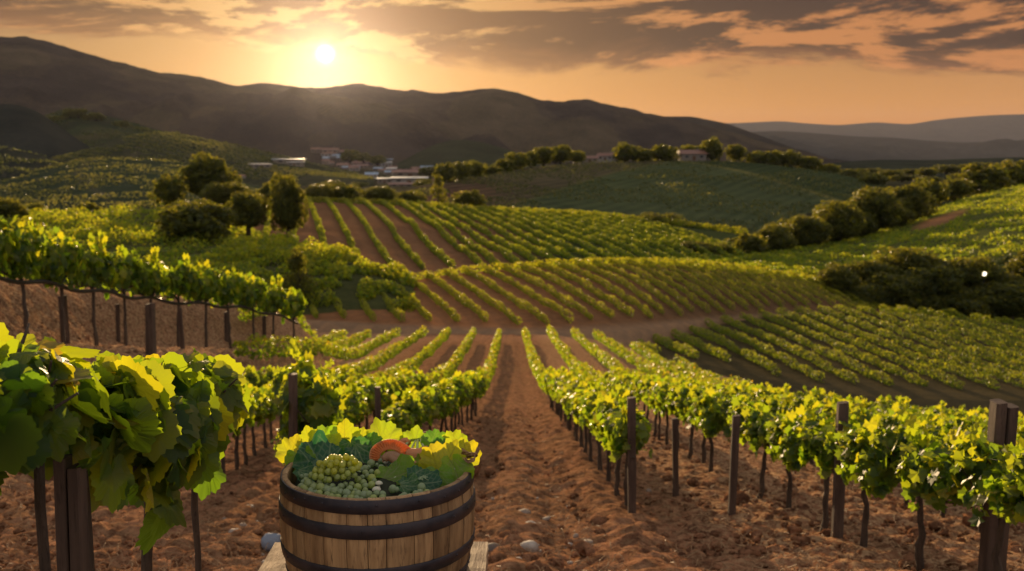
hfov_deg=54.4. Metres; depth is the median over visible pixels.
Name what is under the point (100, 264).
grapevine
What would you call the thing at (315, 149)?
house
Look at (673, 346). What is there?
vine row
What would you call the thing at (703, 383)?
grapevine
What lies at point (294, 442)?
fresh leaf
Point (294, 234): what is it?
vine row
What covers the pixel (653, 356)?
vine row
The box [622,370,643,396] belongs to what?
grapevine
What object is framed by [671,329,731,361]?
vine row
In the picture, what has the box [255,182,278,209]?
tree
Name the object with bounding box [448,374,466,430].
grapevine
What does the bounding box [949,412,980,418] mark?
grapevine
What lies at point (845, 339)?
vine row
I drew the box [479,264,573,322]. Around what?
vine row
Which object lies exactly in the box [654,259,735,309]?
vine row
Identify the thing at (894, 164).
hill
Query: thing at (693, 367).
vine row
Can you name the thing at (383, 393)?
grapevine
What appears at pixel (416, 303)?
vine row
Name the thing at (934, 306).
tree
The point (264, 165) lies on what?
house
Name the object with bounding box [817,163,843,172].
tree
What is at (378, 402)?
wooden stake
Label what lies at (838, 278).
tree
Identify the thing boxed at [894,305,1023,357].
vine row
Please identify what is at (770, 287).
vine row
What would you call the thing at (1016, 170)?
tree
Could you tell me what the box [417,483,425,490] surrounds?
grape
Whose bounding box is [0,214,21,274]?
grapevine
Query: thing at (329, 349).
vine row
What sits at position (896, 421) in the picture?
grapevine
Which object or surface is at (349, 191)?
tree
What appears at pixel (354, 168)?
house
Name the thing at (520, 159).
tree
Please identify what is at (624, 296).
vine row
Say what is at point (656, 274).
vine row
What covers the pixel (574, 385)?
grapevine
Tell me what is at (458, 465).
fresh leaf
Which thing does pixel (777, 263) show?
vineyard cover
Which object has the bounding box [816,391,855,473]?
grapevine
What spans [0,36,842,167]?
mountain
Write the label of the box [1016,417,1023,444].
grapevine
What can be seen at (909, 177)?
tree
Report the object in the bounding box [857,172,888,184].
tree
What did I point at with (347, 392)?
grapevine
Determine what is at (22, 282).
irrigation pipe
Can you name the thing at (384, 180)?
house
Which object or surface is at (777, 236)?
tree
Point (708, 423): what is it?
grapevine
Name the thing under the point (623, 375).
grapevine
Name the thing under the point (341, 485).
grape
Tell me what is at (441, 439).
fresh leaf
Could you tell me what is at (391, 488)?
grape
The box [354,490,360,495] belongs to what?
grape
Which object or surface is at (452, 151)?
hill
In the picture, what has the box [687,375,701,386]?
grapevine
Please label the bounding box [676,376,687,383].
grapevine
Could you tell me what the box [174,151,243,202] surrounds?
tree
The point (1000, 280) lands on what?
tree
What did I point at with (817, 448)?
grapevine
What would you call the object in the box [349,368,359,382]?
grapevine
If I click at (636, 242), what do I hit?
vine row
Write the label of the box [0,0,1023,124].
sky
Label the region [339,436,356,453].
fresh leaf
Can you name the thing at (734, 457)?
wooden stake
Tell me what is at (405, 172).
house
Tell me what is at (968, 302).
tree
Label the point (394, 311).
vine row
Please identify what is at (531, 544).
stone
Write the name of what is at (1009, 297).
tree
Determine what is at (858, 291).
tree
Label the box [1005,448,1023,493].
grapevine
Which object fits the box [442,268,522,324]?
vine row
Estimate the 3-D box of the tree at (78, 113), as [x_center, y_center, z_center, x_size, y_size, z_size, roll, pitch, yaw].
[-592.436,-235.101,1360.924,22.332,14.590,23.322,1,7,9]
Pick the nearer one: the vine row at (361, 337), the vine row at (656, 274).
the vine row at (361, 337)
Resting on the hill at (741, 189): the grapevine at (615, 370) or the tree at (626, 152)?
the tree at (626, 152)
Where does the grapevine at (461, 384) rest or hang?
on the ground
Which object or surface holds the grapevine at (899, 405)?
on the ground
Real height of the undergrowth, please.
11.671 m
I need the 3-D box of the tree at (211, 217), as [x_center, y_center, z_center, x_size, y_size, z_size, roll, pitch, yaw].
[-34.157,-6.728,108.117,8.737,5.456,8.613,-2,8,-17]
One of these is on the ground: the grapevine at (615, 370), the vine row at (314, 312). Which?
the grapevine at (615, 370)
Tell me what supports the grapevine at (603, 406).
on the ground
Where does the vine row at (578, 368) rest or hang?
on the ground
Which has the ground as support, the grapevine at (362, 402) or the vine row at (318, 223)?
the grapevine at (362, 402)
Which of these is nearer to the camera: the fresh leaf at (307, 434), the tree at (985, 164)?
the fresh leaf at (307, 434)
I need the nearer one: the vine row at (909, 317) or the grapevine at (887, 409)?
the grapevine at (887, 409)
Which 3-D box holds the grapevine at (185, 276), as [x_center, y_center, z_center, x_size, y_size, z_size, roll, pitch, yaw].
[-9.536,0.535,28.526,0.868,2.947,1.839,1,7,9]
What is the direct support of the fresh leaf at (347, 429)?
in the barrel
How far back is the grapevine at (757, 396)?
19.36 m
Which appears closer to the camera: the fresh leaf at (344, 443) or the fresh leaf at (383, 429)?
the fresh leaf at (344, 443)
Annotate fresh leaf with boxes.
[275,434,301,462]
[284,445,316,470]
[292,429,343,470]
[293,461,314,481]
[299,425,317,441]
[313,425,337,438]
[328,433,341,445]
[333,418,362,442]
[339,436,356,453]
[344,436,371,463]
[360,426,368,436]
[364,432,382,446]
[367,417,402,454]
[376,453,414,485]
[397,472,422,493]
[399,425,425,447]
[407,465,441,491]
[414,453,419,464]
[418,439,465,469]
[421,429,445,446]
[425,464,453,486]
[433,436,445,443]
[441,454,474,480]
[442,429,467,441]
[445,437,481,465]
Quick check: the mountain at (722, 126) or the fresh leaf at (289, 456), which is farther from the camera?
the mountain at (722, 126)
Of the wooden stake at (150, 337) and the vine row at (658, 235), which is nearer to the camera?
the wooden stake at (150, 337)
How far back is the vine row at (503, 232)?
178.90 m
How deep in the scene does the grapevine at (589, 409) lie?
12.58 m
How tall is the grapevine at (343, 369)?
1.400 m
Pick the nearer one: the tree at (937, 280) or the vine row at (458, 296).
the vine row at (458, 296)
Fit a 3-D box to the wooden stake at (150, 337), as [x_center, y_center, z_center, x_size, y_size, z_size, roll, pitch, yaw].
[-8.491,1.175,23.374,0.252,1.538,0.199,0,7,0]
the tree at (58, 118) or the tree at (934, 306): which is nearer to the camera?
the tree at (934, 306)
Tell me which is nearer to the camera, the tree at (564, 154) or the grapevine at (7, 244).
the grapevine at (7, 244)
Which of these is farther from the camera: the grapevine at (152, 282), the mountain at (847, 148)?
the mountain at (847, 148)
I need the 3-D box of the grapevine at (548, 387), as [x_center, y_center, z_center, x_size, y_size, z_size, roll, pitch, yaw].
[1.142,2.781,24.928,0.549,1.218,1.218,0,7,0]
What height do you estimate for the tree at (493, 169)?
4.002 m
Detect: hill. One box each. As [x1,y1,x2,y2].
[0,104,88,157]
[0,147,64,179]
[0,158,261,209]
[5,212,270,294]
[44,109,166,146]
[59,133,373,185]
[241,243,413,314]
[252,202,739,278]
[295,263,896,344]
[391,161,890,234]
[397,140,540,168]
[640,312,1023,417]
[704,186,1023,324]
[815,157,1023,177]
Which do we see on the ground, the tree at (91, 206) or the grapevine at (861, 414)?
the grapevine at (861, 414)
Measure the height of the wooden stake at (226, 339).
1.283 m
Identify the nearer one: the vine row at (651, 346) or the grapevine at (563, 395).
the grapevine at (563, 395)
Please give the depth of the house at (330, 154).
1819.61 m
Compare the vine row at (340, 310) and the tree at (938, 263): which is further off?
the tree at (938, 263)
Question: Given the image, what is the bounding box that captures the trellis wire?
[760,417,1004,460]
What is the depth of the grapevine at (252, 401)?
13.65 m
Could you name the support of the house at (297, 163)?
on the hill at (307, 180)
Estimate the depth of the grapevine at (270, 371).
25.06 m
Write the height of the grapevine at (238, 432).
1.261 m
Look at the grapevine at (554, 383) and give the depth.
21.11 m
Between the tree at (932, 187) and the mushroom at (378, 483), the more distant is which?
the tree at (932, 187)
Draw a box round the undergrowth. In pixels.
[799,254,1023,289]
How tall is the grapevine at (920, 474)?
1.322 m
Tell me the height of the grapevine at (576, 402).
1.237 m
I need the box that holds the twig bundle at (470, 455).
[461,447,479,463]
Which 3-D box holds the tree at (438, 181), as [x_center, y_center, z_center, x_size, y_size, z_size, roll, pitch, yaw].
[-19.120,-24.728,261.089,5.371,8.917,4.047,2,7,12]
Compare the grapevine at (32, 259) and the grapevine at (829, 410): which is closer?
the grapevine at (829, 410)
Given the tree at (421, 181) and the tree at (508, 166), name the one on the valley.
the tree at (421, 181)
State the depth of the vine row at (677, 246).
180.15 m
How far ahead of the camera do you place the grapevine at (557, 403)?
24.00 m
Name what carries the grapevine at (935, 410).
on the ground
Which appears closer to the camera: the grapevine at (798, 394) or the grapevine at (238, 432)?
the grapevine at (238, 432)
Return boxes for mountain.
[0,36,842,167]
[666,116,849,161]
[726,114,1023,141]
[752,131,1023,160]
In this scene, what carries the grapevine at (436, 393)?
on the ground
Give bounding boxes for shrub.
[282,247,318,298]
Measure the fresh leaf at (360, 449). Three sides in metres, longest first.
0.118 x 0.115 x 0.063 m
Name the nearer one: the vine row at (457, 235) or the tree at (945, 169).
the vine row at (457, 235)
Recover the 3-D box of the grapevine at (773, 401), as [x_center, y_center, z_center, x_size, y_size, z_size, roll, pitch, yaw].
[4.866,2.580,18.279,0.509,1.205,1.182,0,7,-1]
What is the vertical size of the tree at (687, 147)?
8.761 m
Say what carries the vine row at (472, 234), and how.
on the hill at (364, 244)
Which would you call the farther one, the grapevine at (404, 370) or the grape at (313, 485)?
the grapevine at (404, 370)
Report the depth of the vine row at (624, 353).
48.91 m
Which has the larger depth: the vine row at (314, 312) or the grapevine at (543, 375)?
the vine row at (314, 312)
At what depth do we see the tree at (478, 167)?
380.97 m
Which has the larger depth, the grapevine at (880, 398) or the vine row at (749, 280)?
the vine row at (749, 280)
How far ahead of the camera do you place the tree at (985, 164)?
811.92 m
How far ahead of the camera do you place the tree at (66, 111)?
1357.38 m
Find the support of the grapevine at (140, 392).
on the ground
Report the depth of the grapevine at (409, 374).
24.04 m
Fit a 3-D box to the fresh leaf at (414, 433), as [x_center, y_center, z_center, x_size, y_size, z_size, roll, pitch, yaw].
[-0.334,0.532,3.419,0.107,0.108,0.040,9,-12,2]
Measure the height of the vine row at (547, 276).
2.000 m
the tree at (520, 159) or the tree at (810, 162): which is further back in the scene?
the tree at (810, 162)
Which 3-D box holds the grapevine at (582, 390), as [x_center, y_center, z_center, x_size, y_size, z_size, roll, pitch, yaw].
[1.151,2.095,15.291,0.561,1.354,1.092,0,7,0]
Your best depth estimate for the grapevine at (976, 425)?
10.65 m
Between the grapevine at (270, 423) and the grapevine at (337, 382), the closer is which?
the grapevine at (270, 423)
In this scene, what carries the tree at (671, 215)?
on the hill at (364, 244)
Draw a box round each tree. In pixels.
[0,197,29,222]
[26,202,46,214]
[52,115,67,121]
[62,108,73,118]
[70,108,86,117]
[72,201,105,215]
[80,114,92,119]
[87,112,105,120]
[112,121,132,126]
[147,173,186,207]
[154,198,237,239]
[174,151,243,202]
[198,181,257,206]
[226,191,270,235]
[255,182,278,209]
[268,172,308,238]
[303,183,338,201]
[321,180,342,186]
[330,183,364,201]
[339,149,360,162]
[351,182,368,186]
[354,152,370,162]
[362,186,397,201]
[368,155,387,164]
[394,190,427,202]
[412,178,431,185]
[418,166,435,177]
[428,174,448,202]
[432,162,459,181]
[450,189,486,205]
[453,161,473,179]
[468,160,488,176]
[482,166,503,173]
[491,159,517,171]
[504,152,533,169]
[523,150,540,167]
[533,146,556,165]
[548,144,576,164]
[568,150,586,163]
[611,141,641,161]
[634,212,687,225]
[635,149,658,160]
[652,144,679,160]
[675,241,734,253]
[676,144,700,152]
[682,223,709,228]
[699,136,723,160]
[722,237,738,243]
[723,144,747,161]
[731,232,768,254]
[741,150,770,163]
[753,222,798,250]
[763,150,783,165]
[777,213,806,226]
[780,149,804,166]
[783,216,833,246]
[785,232,806,247]
[794,156,822,169]
[812,205,826,217]
[814,261,862,291]
[815,200,866,240]
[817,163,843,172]
[821,220,837,242]
[837,169,867,177]
[841,168,872,176]
[842,283,885,308]
[844,260,903,283]
[846,185,905,232]
[853,209,878,237]
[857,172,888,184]
[861,271,924,310]
[865,168,885,174]
[869,246,943,275]
[876,169,904,176]
[882,184,932,220]
[885,174,920,181]
[885,197,917,227]
[898,169,918,174]
[899,265,967,304]
[901,294,951,315]
[911,176,951,205]
[914,167,939,176]
[918,176,943,182]
[920,194,938,218]
[927,260,967,274]
[930,164,961,173]
[938,287,999,319]
[939,178,976,201]
[944,256,1012,290]
[945,173,958,178]
[947,162,1016,195]
[976,272,1023,291]
[976,280,1023,322]
[981,162,1009,168]
[997,159,1023,185]
[1004,250,1023,280]
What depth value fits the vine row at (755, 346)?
74.44 m
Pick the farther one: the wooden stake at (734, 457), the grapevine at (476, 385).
the grapevine at (476, 385)
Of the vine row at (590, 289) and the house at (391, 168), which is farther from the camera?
the house at (391, 168)
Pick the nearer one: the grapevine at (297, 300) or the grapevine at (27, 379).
the grapevine at (27, 379)
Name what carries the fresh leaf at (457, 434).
in the barrel
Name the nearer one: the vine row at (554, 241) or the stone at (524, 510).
the stone at (524, 510)
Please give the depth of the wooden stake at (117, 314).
26.70 m
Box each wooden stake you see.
[53,454,89,570]
[58,295,69,343]
[115,304,120,342]
[145,303,155,354]
[177,307,184,349]
[224,312,228,341]
[262,315,265,341]
[288,373,297,438]
[375,386,380,419]
[627,396,635,513]
[672,417,678,496]
[728,414,740,515]
[831,401,848,538]
[978,399,1018,570]
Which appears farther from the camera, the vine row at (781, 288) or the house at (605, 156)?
the house at (605, 156)
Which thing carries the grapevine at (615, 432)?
on the ground
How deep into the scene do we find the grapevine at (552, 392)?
22.11 m
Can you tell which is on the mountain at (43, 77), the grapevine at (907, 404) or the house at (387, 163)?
the house at (387, 163)
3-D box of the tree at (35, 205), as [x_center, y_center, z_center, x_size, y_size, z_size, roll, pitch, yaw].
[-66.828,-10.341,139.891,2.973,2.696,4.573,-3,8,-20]
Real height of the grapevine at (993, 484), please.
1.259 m
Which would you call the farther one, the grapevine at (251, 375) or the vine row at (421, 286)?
the vine row at (421, 286)
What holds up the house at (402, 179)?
on the valley
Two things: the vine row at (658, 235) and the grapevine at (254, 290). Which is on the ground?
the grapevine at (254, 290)
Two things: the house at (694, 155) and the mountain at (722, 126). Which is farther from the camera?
the mountain at (722, 126)
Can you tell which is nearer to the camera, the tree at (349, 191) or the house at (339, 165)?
the tree at (349, 191)
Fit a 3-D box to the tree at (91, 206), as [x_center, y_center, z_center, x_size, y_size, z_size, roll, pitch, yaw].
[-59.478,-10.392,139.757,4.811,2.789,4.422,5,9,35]
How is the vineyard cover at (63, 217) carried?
on the hill at (129, 245)
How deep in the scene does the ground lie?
12.42 m
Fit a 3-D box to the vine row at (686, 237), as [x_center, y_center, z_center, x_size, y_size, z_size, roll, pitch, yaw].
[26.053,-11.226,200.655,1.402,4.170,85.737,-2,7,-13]
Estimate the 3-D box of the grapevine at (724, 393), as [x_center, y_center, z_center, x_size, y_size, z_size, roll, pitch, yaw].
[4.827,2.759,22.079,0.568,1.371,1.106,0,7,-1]
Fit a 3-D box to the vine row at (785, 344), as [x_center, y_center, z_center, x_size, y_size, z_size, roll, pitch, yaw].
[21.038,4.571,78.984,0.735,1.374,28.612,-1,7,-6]
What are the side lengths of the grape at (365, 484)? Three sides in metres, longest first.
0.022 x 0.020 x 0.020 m
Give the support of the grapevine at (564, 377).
on the ground
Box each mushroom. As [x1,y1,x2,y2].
[369,439,410,462]
[372,486,380,490]
[375,481,382,486]
[399,437,410,445]
[405,448,421,463]
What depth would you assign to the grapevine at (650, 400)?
18.32 m
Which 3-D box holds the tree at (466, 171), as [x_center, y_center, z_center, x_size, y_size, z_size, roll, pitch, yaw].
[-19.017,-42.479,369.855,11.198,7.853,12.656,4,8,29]
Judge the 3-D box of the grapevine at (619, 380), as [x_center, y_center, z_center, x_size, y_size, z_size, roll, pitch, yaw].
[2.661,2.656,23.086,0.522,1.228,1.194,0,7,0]
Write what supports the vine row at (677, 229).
on the hill at (364, 244)
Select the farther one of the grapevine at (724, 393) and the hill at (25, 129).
the hill at (25, 129)
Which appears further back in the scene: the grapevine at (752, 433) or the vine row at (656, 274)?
the vine row at (656, 274)
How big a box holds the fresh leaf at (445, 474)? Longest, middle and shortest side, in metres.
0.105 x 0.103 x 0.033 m
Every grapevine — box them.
[0,212,52,333]
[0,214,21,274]
[0,322,75,474]
[0,333,114,570]
[28,350,174,570]
[31,225,86,343]
[67,229,118,345]
[88,352,222,570]
[102,244,146,345]
[129,246,170,302]
[160,253,203,346]
[161,347,250,570]
[182,259,227,347]
[209,265,246,348]
[221,412,249,473]
[234,272,268,349]
[234,393,257,469]
[242,365,259,386]
[242,381,263,464]
[246,366,268,388]
[250,386,270,455]
[257,274,289,347]
[259,386,278,447]
[260,365,275,382]
[260,382,278,443]
[269,419,302,465]
[270,338,345,435]
[278,287,307,338]
[322,368,341,386]
[335,364,353,386]
[335,373,348,385]
[337,409,343,421]
[338,374,361,425]
[339,384,369,422]
[341,397,355,421]
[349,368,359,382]
[353,369,364,379]
[355,376,381,429]
[357,385,372,428]
[368,381,390,418]
[371,375,394,412]
[381,374,401,404]
[381,388,422,431]
[389,371,409,401]
[393,368,410,387]
[396,368,413,393]
[402,386,435,427]
[406,370,418,389]
[412,370,420,390]
[417,384,447,430]
[418,370,427,390]
[432,379,455,431]
[443,374,460,432]
[448,370,469,431]
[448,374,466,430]
[457,375,472,425]
[460,378,473,425]
[461,370,481,419]
[466,371,480,422]
[470,371,483,406]
[474,366,486,416]
[542,366,554,409]
[542,370,554,407]
[547,372,556,413]
[548,371,560,414]
[548,372,560,417]
[549,369,562,420]
[551,366,567,421]
[556,371,572,430]
[557,370,574,428]
[560,383,577,441]
[564,370,589,447]
[565,376,577,436]
[570,375,597,453]
[573,392,592,461]
[580,378,609,469]
[580,391,616,481]
[592,385,648,496]
[596,383,653,505]
[600,373,610,391]
[603,364,622,391]
[609,367,621,388]
[611,368,628,393]
[614,371,623,393]
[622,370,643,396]
[629,379,645,414]
[632,368,649,420]
[637,374,660,435]
[644,376,665,440]
[650,376,677,444]
[655,381,688,449]
[668,381,697,458]
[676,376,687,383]
[684,380,709,463]
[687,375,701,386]
[687,386,727,471]
[697,379,706,387]
[699,379,712,387]
[708,383,725,392]
[708,394,754,487]
[718,378,739,401]
[727,381,748,397]
[727,401,773,498]
[732,380,754,441]
[748,382,772,447]
[756,409,811,507]
[760,394,784,417]
[761,381,779,393]
[773,386,782,394]
[777,393,800,422]
[779,383,794,398]
[783,394,835,531]
[790,390,829,464]
[793,385,807,400]
[808,386,825,402]
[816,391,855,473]
[819,388,841,400]
[820,418,900,546]
[843,394,869,410]
[848,407,897,432]
[854,398,876,414]
[860,396,878,409]
[867,411,971,570]
[870,406,897,414]
[875,395,892,412]
[876,395,888,402]
[877,406,934,503]
[891,395,922,426]
[901,396,921,409]
[915,405,939,415]
[916,406,946,420]
[916,413,956,431]
[918,409,949,517]
[933,400,959,418]
[943,420,1017,532]
[944,409,986,485]
[945,422,1023,570]
[947,404,975,414]
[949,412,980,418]
[965,413,986,426]
[971,406,988,416]
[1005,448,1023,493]
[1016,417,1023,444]
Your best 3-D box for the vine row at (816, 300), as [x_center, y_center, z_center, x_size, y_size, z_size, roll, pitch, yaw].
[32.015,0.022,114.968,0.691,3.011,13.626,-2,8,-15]
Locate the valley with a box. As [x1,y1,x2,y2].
[46,166,1012,216]
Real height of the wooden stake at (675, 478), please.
1.203 m
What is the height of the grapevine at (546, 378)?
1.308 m
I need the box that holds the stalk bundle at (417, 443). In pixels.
[405,439,423,447]
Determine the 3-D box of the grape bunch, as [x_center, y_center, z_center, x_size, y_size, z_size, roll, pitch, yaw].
[-0.548,0.568,3.084,0.166,0.086,0.101,0,7,0]
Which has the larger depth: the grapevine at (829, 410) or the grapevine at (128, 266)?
the grapevine at (128, 266)
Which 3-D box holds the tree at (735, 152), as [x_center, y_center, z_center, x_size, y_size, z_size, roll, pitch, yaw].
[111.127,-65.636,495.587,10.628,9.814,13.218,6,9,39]
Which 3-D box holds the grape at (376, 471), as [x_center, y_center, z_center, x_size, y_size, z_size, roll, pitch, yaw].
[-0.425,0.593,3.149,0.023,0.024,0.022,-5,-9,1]
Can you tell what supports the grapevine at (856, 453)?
on the ground
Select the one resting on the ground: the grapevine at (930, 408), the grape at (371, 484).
the grapevine at (930, 408)
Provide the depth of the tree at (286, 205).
122.41 m
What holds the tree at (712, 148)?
on the hill at (741, 189)
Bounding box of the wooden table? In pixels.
[258,541,487,570]
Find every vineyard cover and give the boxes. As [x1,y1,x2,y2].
[0,146,67,180]
[0,156,258,213]
[0,203,277,289]
[52,131,372,178]
[397,159,941,232]
[656,183,1023,278]
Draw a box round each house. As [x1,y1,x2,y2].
[248,163,270,168]
[271,159,304,163]
[288,161,304,166]
[311,147,320,152]
[319,151,337,156]
[321,147,338,152]
[322,159,330,163]
[336,162,349,167]
[348,165,359,170]
[354,164,368,167]
[365,171,377,178]
[373,167,383,170]
[376,178,391,182]
[381,161,392,166]
[384,170,391,174]
[386,167,396,173]
[388,182,414,185]
[390,177,428,182]
[391,169,423,175]
[545,160,556,165]
[578,155,598,163]
[596,152,614,161]
[677,148,707,160]
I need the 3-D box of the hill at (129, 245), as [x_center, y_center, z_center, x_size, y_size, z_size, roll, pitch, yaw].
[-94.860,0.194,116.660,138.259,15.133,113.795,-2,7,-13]
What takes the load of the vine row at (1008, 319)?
on the hill at (971, 394)
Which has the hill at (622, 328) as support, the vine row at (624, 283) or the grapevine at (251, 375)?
the vine row at (624, 283)
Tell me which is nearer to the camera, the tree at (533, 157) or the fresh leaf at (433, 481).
the fresh leaf at (433, 481)
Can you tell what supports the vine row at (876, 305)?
on the hill at (622, 328)
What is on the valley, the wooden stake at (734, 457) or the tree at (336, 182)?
the tree at (336, 182)
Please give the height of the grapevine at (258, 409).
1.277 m
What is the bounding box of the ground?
[0,277,1023,570]
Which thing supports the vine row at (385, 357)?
on the ground
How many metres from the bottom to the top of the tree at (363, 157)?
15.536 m
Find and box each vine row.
[231,327,400,360]
[238,285,371,353]
[262,203,271,236]
[291,229,299,240]
[305,195,747,233]
[306,196,327,246]
[309,302,318,318]
[319,325,427,376]
[320,329,347,342]
[325,196,360,255]
[333,297,347,318]
[341,197,393,263]
[359,197,425,269]
[359,297,376,320]
[365,327,450,381]
[377,198,455,268]
[380,292,405,322]
[394,198,485,269]
[398,284,432,320]
[405,200,499,267]
[412,256,818,280]
[414,277,460,321]
[417,199,520,265]
[423,270,489,321]
[426,326,476,386]
[430,201,540,264]
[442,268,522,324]
[445,202,561,262]
[455,203,581,262]
[460,265,549,324]
[470,205,598,261]
[478,328,501,398]
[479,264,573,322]
[483,205,621,263]
[496,205,637,261]
[498,262,592,319]
[509,206,661,261]
[514,261,614,318]
[521,326,549,394]
[522,207,678,261]
[534,259,633,316]
[539,207,694,258]
[546,324,603,387]
[550,258,652,317]
[552,208,708,260]
[566,209,723,258]
[570,258,664,314]
[570,327,660,378]
[579,210,734,257]
[585,257,683,316]
[592,329,717,385]
[593,210,750,258]
[604,257,693,311]
[610,212,765,257]
[619,257,710,312]
[629,341,752,385]
[637,339,660,352]
[638,257,724,312]
[652,333,698,358]
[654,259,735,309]
[667,258,748,308]
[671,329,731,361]
[673,354,842,398]
[680,259,764,311]
[689,325,781,375]
[698,262,769,305]
[704,318,825,382]
[711,260,784,305]
[720,314,858,383]
[723,261,796,305]
[731,375,754,384]
[739,312,893,384]
[741,264,810,307]
[758,309,928,386]
[760,267,822,305]
[771,269,834,305]
[775,306,964,388]
[790,272,854,308]
[794,306,999,389]
[802,273,866,309]
[816,305,1023,386]
[833,304,1023,379]
[840,289,876,310]
[846,290,887,310]
[857,305,1023,371]
[879,304,1023,362]
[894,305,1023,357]
[917,306,1023,350]
[941,308,1023,342]
[970,313,1023,335]
[992,316,1023,329]
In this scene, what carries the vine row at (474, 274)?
on the hill at (622, 328)
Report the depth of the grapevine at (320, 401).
9.95 m
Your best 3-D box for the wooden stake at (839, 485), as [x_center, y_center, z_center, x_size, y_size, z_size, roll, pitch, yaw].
[2.994,1.822,9.113,0.106,1.545,0.105,0,7,0]
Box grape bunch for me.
[308,454,361,483]
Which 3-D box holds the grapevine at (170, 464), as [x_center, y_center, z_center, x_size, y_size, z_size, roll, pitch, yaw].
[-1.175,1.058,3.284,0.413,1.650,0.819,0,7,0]
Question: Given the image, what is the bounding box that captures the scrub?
[45,106,156,145]
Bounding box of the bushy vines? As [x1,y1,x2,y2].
[206,229,415,314]
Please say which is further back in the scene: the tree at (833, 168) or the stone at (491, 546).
the tree at (833, 168)
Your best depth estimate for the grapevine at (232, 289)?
31.64 m
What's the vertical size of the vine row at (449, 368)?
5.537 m
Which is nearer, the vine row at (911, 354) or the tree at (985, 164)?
the vine row at (911, 354)
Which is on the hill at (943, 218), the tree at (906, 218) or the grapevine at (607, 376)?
the tree at (906, 218)
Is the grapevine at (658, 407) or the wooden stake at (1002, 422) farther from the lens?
the grapevine at (658, 407)
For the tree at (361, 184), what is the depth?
615.11 m
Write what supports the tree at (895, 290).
on the hill at (622, 328)
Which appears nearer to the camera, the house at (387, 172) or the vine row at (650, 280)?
the vine row at (650, 280)
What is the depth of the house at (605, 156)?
493.60 m
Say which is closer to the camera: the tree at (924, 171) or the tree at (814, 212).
the tree at (814, 212)
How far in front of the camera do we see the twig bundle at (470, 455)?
3.20 m
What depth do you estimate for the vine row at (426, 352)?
43.91 m
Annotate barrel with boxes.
[279,450,475,570]
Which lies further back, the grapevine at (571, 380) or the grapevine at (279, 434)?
the grapevine at (571, 380)
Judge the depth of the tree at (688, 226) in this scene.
214.53 m
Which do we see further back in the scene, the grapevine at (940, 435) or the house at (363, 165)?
the house at (363, 165)
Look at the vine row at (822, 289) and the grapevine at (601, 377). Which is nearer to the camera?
the grapevine at (601, 377)
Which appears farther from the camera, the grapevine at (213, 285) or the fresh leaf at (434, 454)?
the grapevine at (213, 285)
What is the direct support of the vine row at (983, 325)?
on the hill at (971, 394)
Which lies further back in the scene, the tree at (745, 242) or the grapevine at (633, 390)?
the tree at (745, 242)
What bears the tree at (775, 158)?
on the hill at (741, 189)
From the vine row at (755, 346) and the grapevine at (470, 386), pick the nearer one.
the grapevine at (470, 386)
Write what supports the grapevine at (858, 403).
on the ground
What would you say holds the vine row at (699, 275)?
on the hill at (622, 328)
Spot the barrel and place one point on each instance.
(431, 530)
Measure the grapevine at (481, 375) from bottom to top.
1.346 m
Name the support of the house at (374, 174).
on the hill at (307, 180)
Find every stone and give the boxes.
[261,533,280,551]
[488,543,498,551]
[518,508,530,513]
[520,540,538,551]
[542,516,550,520]
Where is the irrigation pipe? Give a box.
[0,276,297,323]
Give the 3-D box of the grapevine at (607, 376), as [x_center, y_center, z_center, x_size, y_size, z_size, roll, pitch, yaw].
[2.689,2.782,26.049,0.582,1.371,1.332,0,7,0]
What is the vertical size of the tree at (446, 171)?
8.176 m
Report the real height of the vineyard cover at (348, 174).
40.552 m
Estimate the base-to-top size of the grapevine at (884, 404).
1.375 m
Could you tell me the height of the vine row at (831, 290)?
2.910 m
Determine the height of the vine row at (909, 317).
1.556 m
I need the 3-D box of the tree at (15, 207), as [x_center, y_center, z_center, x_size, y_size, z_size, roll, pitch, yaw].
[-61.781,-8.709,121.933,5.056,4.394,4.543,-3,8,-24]
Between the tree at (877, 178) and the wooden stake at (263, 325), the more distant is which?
the tree at (877, 178)
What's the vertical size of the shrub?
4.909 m
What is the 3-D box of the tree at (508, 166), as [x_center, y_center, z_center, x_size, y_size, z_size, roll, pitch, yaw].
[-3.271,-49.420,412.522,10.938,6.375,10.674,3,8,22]
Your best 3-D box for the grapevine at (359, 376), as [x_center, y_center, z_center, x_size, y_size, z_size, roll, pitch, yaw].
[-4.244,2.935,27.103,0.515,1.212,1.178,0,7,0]
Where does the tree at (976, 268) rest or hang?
on the hill at (943, 218)
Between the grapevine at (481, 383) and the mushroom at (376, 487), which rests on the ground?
the grapevine at (481, 383)
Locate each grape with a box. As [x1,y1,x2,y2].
[305,480,311,487]
[310,483,316,489]
[316,483,324,489]
[330,487,337,493]
[337,488,342,495]
[338,483,344,489]
[354,483,361,490]
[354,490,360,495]
[355,476,361,482]
[360,491,366,497]
[362,482,368,487]
[366,490,372,497]
[367,459,374,467]
[367,474,375,481]
[368,481,374,488]
[373,489,379,495]
[374,469,379,475]
[389,485,395,492]
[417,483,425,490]
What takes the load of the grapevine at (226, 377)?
on the ground
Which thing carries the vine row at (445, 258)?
on the hill at (364, 244)

